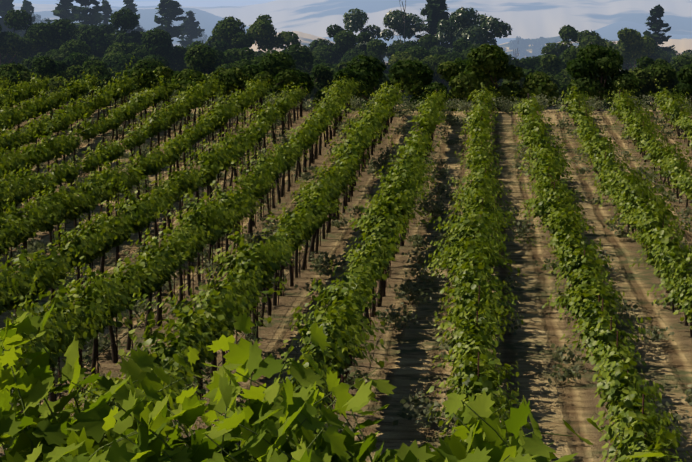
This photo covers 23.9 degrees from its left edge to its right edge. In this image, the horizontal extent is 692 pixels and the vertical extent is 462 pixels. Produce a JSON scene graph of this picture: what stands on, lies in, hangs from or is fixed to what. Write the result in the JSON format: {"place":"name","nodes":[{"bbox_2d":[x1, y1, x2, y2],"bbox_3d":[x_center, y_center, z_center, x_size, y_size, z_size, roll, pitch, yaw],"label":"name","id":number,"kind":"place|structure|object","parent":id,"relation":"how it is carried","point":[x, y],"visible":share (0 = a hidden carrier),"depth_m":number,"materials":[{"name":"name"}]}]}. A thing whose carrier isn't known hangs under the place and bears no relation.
{"place":"outdoors","nodes":[
{"label":"outdoors","id":0,"kind":"place"},
{"bbox_2d":[12,0,274,6],"bbox_3d":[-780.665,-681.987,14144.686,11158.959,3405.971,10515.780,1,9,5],"label":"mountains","id":1,"kind":"structure","parent":0,"point":[194,3],"depth_m":11078.34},
{"bbox_2d":[0,91,691,461],"bbox_3d":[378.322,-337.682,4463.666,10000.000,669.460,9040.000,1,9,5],"label":"ground","id":2,"kind":"structure","parent":0,"point":[410,367],"depth_m":42.30,"materials":[{"name":"soil"}]},
{"bbox_2d":[0,76,11,90],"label":"vine row","id":3,"kind":"object","parent":2,"relation":"on","point":[4,82],"visible":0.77,"depth_m":92.91,"materials":[{"name":"green plant"}]},
{"bbox_2d":[0,0,23,37],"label":"conifer tree","id":4,"kind":"object","parent":2,"relation":"on","point":[6,6],"visible":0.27,"depth_m":397.99,"materials":[{"name":"green plant"}]},
{"bbox_2d":[0,70,26,104],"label":"tree","id":5,"kind":"object","parent":2,"relation":"on","point":[7,74],"visible":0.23,"depth_m":241.44,"materials":[{"name":"green plant"}]},
{"bbox_2d":[0,61,39,104],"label":"tree","id":6,"kind":"object","parent":2,"relation":"on","point":[18,68],"visible":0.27,"depth_m":244.54,"materials":[{"name":"green plant"}]},
{"bbox_2d":[0,9,48,64],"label":"oak tree","id":7,"kind":"object","parent":2,"relation":"on","point":[17,19],"visible":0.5,"depth_m":299.17,"materials":[{"name":"green plant"}]},
{"bbox_2d":[16,0,35,35],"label":"conifer tree","id":8,"kind":"object","parent":2,"relation":"on","point":[28,7],"visible":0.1,"depth_m":427.69,"materials":[{"name":"green plant"}]},
{"bbox_2d":[0,69,55,130],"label":"vine row","id":9,"kind":"object","parent":2,"relation":"on","point":[25,91],"visible":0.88,"depth_m":89.47,"materials":[{"name":"green plant"}]},
{"bbox_2d":[0,57,81,78],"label":"tree","id":10,"kind":"object","parent":2,"relation":"on","point":[26,63],"visible":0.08,"depth_m":267.80,"materials":[{"name":"green plant"}]},
{"bbox_2d":[32,14,53,23],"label":"eucalyptus tree","id":11,"kind":"object","parent":2,"relation":"on","point":[37,17],"visible":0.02,"depth_m":616.28,"materials":[{"name":"green plant"}]},
{"bbox_2d":[22,56,69,103],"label":"tree","id":12,"kind":"object","parent":2,"relation":"on","point":[40,67],"visible":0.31,"depth_m":252.11,"materials":[{"name":"green plant"}]},
{"bbox_2d":[0,71,100,133],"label":"vine row","id":13,"kind":"object","parent":2,"relation":"on","point":[36,107],"visible":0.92,"depth_m":83.68,"materials":[{"name":"green plant"}]},
{"bbox_2d":[45,0,79,22],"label":"conifer tree","id":14,"kind":"object","parent":2,"relation":"on","point":[62,10],"visible":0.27,"depth_m":387.64,"materials":[{"name":"green plant"}]},
{"bbox_2d":[45,39,91,104],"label":"tree","id":15,"kind":"object","parent":2,"relation":"on","point":[67,49],"visible":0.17,"depth_m":280.96,"materials":[{"name":"green plant"}]},
{"bbox_2d":[0,56,142,159],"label":"vine row","id":16,"kind":"object","parent":2,"relation":"on","point":[122,88],"visible":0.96,"depth_m":79.19,"materials":[{"name":"green plant"}]},
{"bbox_2d":[0,18,143,61],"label":"oak tree","id":17,"kind":"object","parent":2,"relation":"on","point":[56,34],"visible":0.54,"depth_m":294.32,"materials":[{"name":"green plant"}]},
{"bbox_2d":[40,59,111,103],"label":"tree","id":18,"kind":"object","parent":2,"relation":"on","point":[95,66],"visible":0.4,"depth_m":251.64,"materials":[{"name":"green plant"}]},
{"bbox_2d":[69,0,103,37],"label":"conifer tree","id":19,"kind":"object","parent":2,"relation":"on","point":[92,17],"visible":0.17,"depth_m":378.63,"materials":[{"name":"green plant"}]},
{"bbox_2d":[0,71,179,179],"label":"vine row","id":20,"kind":"object","parent":2,"relation":"on","point":[67,145],"visible":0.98,"depth_m":72.35,"materials":[{"name":"green plant"}]},
{"bbox_2d":[56,51,142,80],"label":"tree","id":21,"kind":"object","parent":2,"relation":"on","point":[111,60],"visible":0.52,"depth_m":270.53,"materials":[{"name":"green plant"}]},
{"bbox_2d":[97,0,117,30],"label":"conifer tree","id":22,"kind":"object","parent":2,"relation":"on","point":[106,10],"visible":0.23,"depth_m":418.39,"materials":[{"name":"green plant"}]},
{"bbox_2d":[0,65,225,225],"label":"vine row","id":23,"kind":"object","parent":2,"relation":"on","point":[19,186],"visible":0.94,"depth_m":67.06,"materials":[{"name":"green plant"}]},
{"bbox_2d":[81,8,146,55],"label":"oak tree","id":24,"kind":"object","parent":2,"relation":"on","point":[124,19],"visible":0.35,"depth_m":300.85,"materials":[{"name":"green plant"}]},
{"bbox_2d":[79,57,164,105],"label":"tree","id":25,"kind":"object","parent":2,"relation":"on","point":[144,63],"visible":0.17,"depth_m":244.73,"materials":[{"name":"green plant"}]},
{"bbox_2d":[115,0,142,36],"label":"conifer tree","id":26,"kind":"object","parent":2,"relation":"on","point":[130,4],"visible":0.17,"depth_m":418.38,"materials":[{"name":"green plant"}]},
{"bbox_2d":[0,72,274,278],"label":"vine row","id":27,"kind":"object","parent":2,"relation":"on","point":[49,212],"visible":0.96,"depth_m":54.92,"materials":[{"name":"green plant"}]},
{"bbox_2d":[117,54,169,68],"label":"tree","id":28,"kind":"object","parent":2,"relation":"on","point":[163,60],"visible":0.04,"depth_m":270.70,"materials":[{"name":"green plant"}]},
{"bbox_2d":[103,28,198,66],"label":"oak tree","id":29,"kind":"object","parent":2,"relation":"on","point":[154,40],"visible":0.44,"depth_m":285.16,"materials":[{"name":"green plant"}]},
{"bbox_2d":[0,82,309,316],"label":"vine row","id":30,"kind":"object","parent":2,"relation":"on","point":[102,237],"visible":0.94,"depth_m":47.78,"materials":[{"name":"green plant"}]},
{"bbox_2d":[102,66,227,106],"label":"tree","id":31,"kind":"object","parent":2,"relation":"on","point":[183,79],"visible":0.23,"depth_m":211.69,"materials":[{"name":"green plant"}]},
{"bbox_2d":[154,0,186,46],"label":"conifer tree","id":32,"kind":"object","parent":2,"relation":"on","point":[169,10],"visible":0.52,"depth_m":378.71,"materials":[{"name":"green plant"}]},
{"bbox_2d":[155,46,190,71],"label":"oak tree","id":33,"kind":"object","parent":2,"relation":"on","point":[182,66],"visible":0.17,"depth_m":286.55,"materials":[{"name":"green plant"}]},
{"bbox_2d":[0,71,363,447],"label":"vine row","id":34,"kind":"object","parent":2,"relation":"on","point":[90,313],"visible":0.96,"depth_m":39.27,"materials":[{"name":"green plant"}]},
{"bbox_2d":[152,70,221,106],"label":"tree","id":35,"kind":"object","parent":2,"relation":"on","point":[175,72],"visible":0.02,"depth_m":240.10,"materials":[{"name":"green plant"}]},
{"bbox_2d":[177,10,204,47],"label":"conifer tree","id":36,"kind":"object","parent":2,"relation":"on","point":[192,30],"visible":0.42,"depth_m":428.80,"materials":[{"name":"green plant"}]},
{"bbox_2d":[184,31,207,47],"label":"eucalyptus tree","id":37,"kind":"object","parent":2,"relation":"on","point":[204,38],"visible":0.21,"depth_m":655.64,"materials":[{"name":"green plant"}]},
{"bbox_2d":[2,80,407,456],"bbox_3d":[-0.681,-1.784,54.023,2.875,3.827,77.684,1,9,5],"label":"vine row","id":38,"kind":"object","parent":2,"relation":"on","point":[254,269],"visible":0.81,"depth_m":36.24,"materials":[{"name":"green plant"}]},
{"bbox_2d":[187,40,229,52],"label":"oak tree","id":39,"kind":"object","parent":2,"relation":"on","point":[220,45],"visible":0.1,"depth_m":289.39,"materials":[{"name":"green plant"}]},
{"bbox_2d":[188,48,258,102],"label":"tree","id":40,"kind":"object","parent":2,"relation":"on","point":[221,58],"visible":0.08,"depth_m":267.75,"materials":[{"name":"green plant"}]},
{"bbox_2d":[184,45,264,77],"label":"tree","id":41,"kind":"object","parent":2,"relation":"on","point":[200,55],"visible":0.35,"depth_m":257.19,"materials":[{"name":"green plant"}]},
{"bbox_2d":[205,14,300,56],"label":"oak tree","id":42,"kind":"object","parent":2,"relation":"on","point":[231,31],"visible":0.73,"depth_m":297.07,"materials":[{"name":"green plant"}]},
{"bbox_2d":[206,67,299,108],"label":"tree","id":43,"kind":"object","parent":2,"relation":"on","point":[232,76],"visible":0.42,"depth_m":223.46,"materials":[{"name":"green plant"}]},
{"bbox_2d":[218,44,334,103],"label":"tree","id":44,"kind":"object","parent":2,"relation":"on","point":[302,56],"visible":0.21,"depth_m":270.62,"materials":[{"name":"green plant"}]},
{"bbox_2d":[239,51,351,109],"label":"tree","id":45,"kind":"object","parent":2,"relation":"on","point":[275,63],"visible":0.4,"depth_m":241.09,"materials":[{"name":"green plant"}]},
{"bbox_2d":[286,53,326,68],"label":"oak tree","id":46,"kind":"object","parent":2,"relation":"on","point":[317,56],"visible":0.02,"depth_m":286.76,"materials":[{"name":"green plant"}]},
{"bbox_2d":[308,38,335,64],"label":"oak tree","id":47,"kind":"object","parent":2,"relation":"on","point":[313,44],"visible":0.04,"depth_m":306.86,"materials":[{"name":"green plant"}]},
{"bbox_2d":[188,87,456,461],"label":"vine row","id":48,"kind":"object","parent":2,"relation":"on","point":[344,322],"visible":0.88,"depth_m":38.35,"materials":[{"name":"green plant"}]},
{"bbox_2d":[300,61,350,99],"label":"tree","id":49,"kind":"object","parent":2,"relation":"on","point":[342,65],"visible":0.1,"depth_m":267.71,"materials":[{"name":"green plant"}]},
{"bbox_2d":[0,299,664,461],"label":"leaves","id":50,"kind":"object","parent":2,"relation":"on","point":[136,428],"visible":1,"depth_m":5.74,"materials":[{"name":"green plant"}]},
{"bbox_2d":[0,90,691,456],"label":"weeds","id":51,"kind":"object","parent":2,"relation":"on","point":[396,316],"visible":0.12,"depth_m":51.18,"materials":[{"name":"green plant"}]},
{"bbox_2d":[312,24,381,63],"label":"oak tree","id":52,"kind":"object","parent":2,"relation":"on","point":[340,49],"visible":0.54,"depth_m":296.69,"materials":[{"name":"green plant"}]},
{"bbox_2d":[320,68,388,110],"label":"tree","id":53,"kind":"object","parent":2,"relation":"on","point":[381,82],"visible":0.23,"depth_m":247.79,"materials":[{"name":"green plant"}]},
{"bbox_2d":[339,38,389,99],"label":"oak tree","id":54,"kind":"object","parent":2,"relation":"on","point":[377,48],"visible":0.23,"depth_m":291.62,"materials":[{"name":"green plant"}]},
{"bbox_2d":[343,8,423,63],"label":"poplar tree","id":55,"kind":"object","parent":2,"relation":"on","point":[355,20],"visible":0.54,"depth_m":309.38,"materials":[{"name":"green plant"}]},
{"bbox_2d":[332,54,449,110],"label":"tree","id":56,"kind":"object","parent":2,"relation":"on","point":[415,76],"visible":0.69,"depth_m":212.77,"materials":[{"name":"green plant"}]},
{"bbox_2d":[380,43,402,93],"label":"tree","id":57,"kind":"object","parent":2,"relation":"on","point":[391,50],"visible":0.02,"depth_m":303.24,"materials":[{"name":"green plant"}]},
{"bbox_2d":[391,0,436,42],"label":"dead tree","id":58,"kind":"object","parent":2,"relation":"on","point":[404,24],"visible":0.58,"depth_m":306.31,"materials":[{"name":"brown wood"}]},
{"bbox_2d":[390,45,439,103],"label":"tree","id":59,"kind":"object","parent":2,"relation":"on","point":[418,51],"visible":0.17,"depth_m":280.05,"materials":[{"name":"green plant"}]},
{"bbox_2d":[395,34,438,90],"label":"oak tree","id":60,"kind":"object","parent":2,"relation":"on","point":[429,41],"visible":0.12,"depth_m":298.71,"materials":[{"name":"green plant"}]},
{"bbox_2d":[383,72,450,103],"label":"tree","id":61,"kind":"object","parent":2,"relation":"on","point":[434,78],"visible":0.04,"depth_m":277.98,"materials":[{"name":"green plant"}]},
{"bbox_2d":[388,51,449,102],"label":"tree","id":62,"kind":"object","parent":2,"relation":"on","point":[434,61],"visible":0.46,"depth_m":275.27,"materials":[{"name":"green plant"}]},
{"bbox_2d":[414,0,453,48],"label":"conifer tree","id":63,"kind":"object","parent":2,"relation":"on","point":[435,11],"visible":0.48,"depth_m":314.16,"materials":[{"name":"green plant"}]},
{"bbox_2d":[427,38,472,99],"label":"oak tree","id":64,"kind":"object","parent":2,"relation":"on","point":[460,45],"visible":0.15,"depth_m":289.38,"materials":[{"name":"green plant"}]},
{"bbox_2d":[426,57,501,110],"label":"tree","id":65,"kind":"object","parent":2,"relation":"on","point":[463,65],"visible":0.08,"depth_m":233.40,"materials":[{"name":"green plant"}]},
{"bbox_2d":[427,7,512,58],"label":"oak tree","id":66,"kind":"object","parent":2,"relation":"on","point":[465,26],"visible":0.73,"depth_m":296.23,"materials":[{"name":"green plant"}]},
{"bbox_2d":[421,82,536,445],"bbox_3d":[4.462,-1.347,54.190,2.937,2.805,79.416,1,9,5],"label":"vine row","id":67,"kind":"object","parent":2,"relation":"on","point":[470,256],"visible":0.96,"depth_m":37.03,"materials":[{"name":"green plant"}]},
{"bbox_2d":[443,43,518,86],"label":"tree","id":68,"kind":"object","parent":2,"relation":"on","point":[463,55],"visible":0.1,"depth_m":278.68,"materials":[{"name":"green plant"}]},
{"bbox_2d":[437,43,558,110],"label":"tree","id":69,"kind":"object","parent":2,"relation":"on","point":[488,60],"visible":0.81,"depth_m":210.89,"materials":[{"name":"green plant"}]},
{"bbox_2d":[509,36,526,58],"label":"eucalyptus tree","id":70,"kind":"object","parent":2,"relation":"on","point":[518,45],"visible":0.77,"depth_m":800.17,"materials":[{"name":"blue plant"}]},
{"bbox_2d":[519,38,538,59],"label":"eucalyptus tree","id":71,"kind":"object","parent":2,"relation":"on","point":[532,47],"visible":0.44,"depth_m":800.95,"materials":[{"name":"blue plant"}]},
{"bbox_2d":[498,56,565,86],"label":"tree","id":72,"kind":"object","parent":2,"relation":"on","point":[527,62],"visible":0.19,"depth_m":277.12,"materials":[{"name":"green plant"}]},
{"bbox_2d":[533,37,549,55],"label":"eucalyptus tree","id":73,"kind":"object","parent":2,"relation":"on","point":[542,41],"visible":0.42,"depth_m":799.96,"materials":[{"name":"blue plant"}]},
{"bbox_2d":[501,68,597,110],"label":"tree","id":74,"kind":"object","parent":2,"relation":"on","point":[561,87],"visible":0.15,"depth_m":258.03,"materials":[{"name":"green plant"}]},
{"bbox_2d":[535,48,572,105],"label":"tree","id":75,"kind":"object","parent":2,"relation":"on","point":[561,57],"visible":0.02,"depth_m":280.59,"materials":[{"name":"green plant"}]},
{"bbox_2d":[539,45,584,86],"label":"tree","id":76,"kind":"object","parent":2,"relation":"on","point":[554,61],"visible":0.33,"depth_m":269.74,"materials":[{"name":"green plant"}]},
{"bbox_2d":[541,24,655,61],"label":"oak tree","id":77,"kind":"object","parent":2,"relation":"on","point":[633,44],"visible":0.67,"depth_m":297.67,"materials":[{"name":"green plant"}]},
{"bbox_2d":[509,91,691,461],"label":"vine row","id":78,"kind":"object","parent":2,"relation":"on","point":[633,416],"visible":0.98,"depth_m":34.42,"materials":[{"name":"green plant"}]},
{"bbox_2d":[566,44,639,110],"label":"tree","id":79,"kind":"object","parent":2,"relation":"on","point":[588,63],"visible":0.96,"depth_m":230.15,"materials":[{"name":"green plant"}]},
{"bbox_2d":[555,80,691,337],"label":"vine row","id":80,"kind":"object","parent":2,"relation":"on","point":[632,196],"visible":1,"depth_m":49.46,"materials":[{"name":"green plant"}]},
{"bbox_2d":[598,76,650,109],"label":"tree","id":81,"kind":"object","parent":2,"relation":"on","point":[614,108],"visible":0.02,"depth_m":256.21,"materials":[{"name":"green plant"}]},
{"bbox_2d":[601,56,669,110],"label":"tree","id":82,"kind":"object","parent":2,"relation":"on","point":[648,61],"visible":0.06,"depth_m":246.60,"materials":[{"name":"green plant"}]},
{"bbox_2d":[619,39,669,70],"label":"oak tree","id":83,"kind":"object","parent":2,"relation":"on","point":[659,53],"visible":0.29,"depth_m":312.34,"materials":[{"name":"green plant"}]},
{"bbox_2d":[603,81,691,208],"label":"vine row","id":84,"kind":"object","parent":2,"relation":"on","point":[669,163],"visible":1,"depth_m":69.24,"materials":[{"name":"green plant"}]},
{"bbox_2d":[603,59,691,108],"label":"tree","id":85,"kind":"object","parent":2,"relation":"on","point":[663,73],"visible":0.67,"depth_m":239.81,"materials":[{"name":"green plant"}]},
{"bbox_2d":[631,4,674,63],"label":"conifer tree","id":86,"kind":"object","parent":2,"relation":"on","point":[655,24],"visible":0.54,"depth_m":331.19,"materials":[{"name":"green plant"}]},
{"bbox_2d":[633,52,691,68],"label":"tree","id":87,"kind":"object","parent":2,"relation":"on","point":[685,53],"visible":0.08,"depth_m":320.68,"materials":[{"name":"green plant"}]},
{"bbox_2d":[648,79,691,150],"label":"vine row","id":88,"kind":"object","parent":2,"relation":"on","point":[669,105],"visible":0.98,"depth_m":83.07,"materials":[{"name":"green plant"}]},
{"bbox_2d":[657,64,691,110],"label":"tree","id":89,"kind":"object","parent":2,"relation":"on","point":[684,73],"visible":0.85,"depth_m":231.44,"materials":[{"name":"green plant"}]},
{"bbox_2d":[667,48,691,58],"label":"tree","id":90,"kind":"object","parent":2,"relation":"on","point":[672,53],"visible":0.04,"depth_m":342.76,"materials":[{"name":"green plant"}]},
{"bbox_2d":[670,55,691,71],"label":"tree","id":91,"kind":"object","parent":2,"relation":"on","point":[679,63],"visible":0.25,"depth_m":257.67,"materials":[{"name":"green plant"}]},
{"bbox_2d":[0,7,691,46],"bbox_3d":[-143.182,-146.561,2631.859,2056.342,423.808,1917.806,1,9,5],"label":"distant hills","id":92,"kind":"structure","parent":0,"point":[207,21],"depth_m":2450.41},
{"bbox_2d":[12,0,691,38],"bbox_3d":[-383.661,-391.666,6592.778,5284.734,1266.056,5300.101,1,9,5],"label":"sky","id":93,"kind":"structure","parent":0,"point":[530,19],"depth_m":5207.89,"materials":[{"name":"blue"}]},
{"bbox_2d":[249,31,691,63],"bbox_3d":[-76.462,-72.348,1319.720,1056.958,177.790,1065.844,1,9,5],"label":"hills","id":94,"kind":"structure","parent":0,"point":[680,46],"depth_m":1197.47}
]}

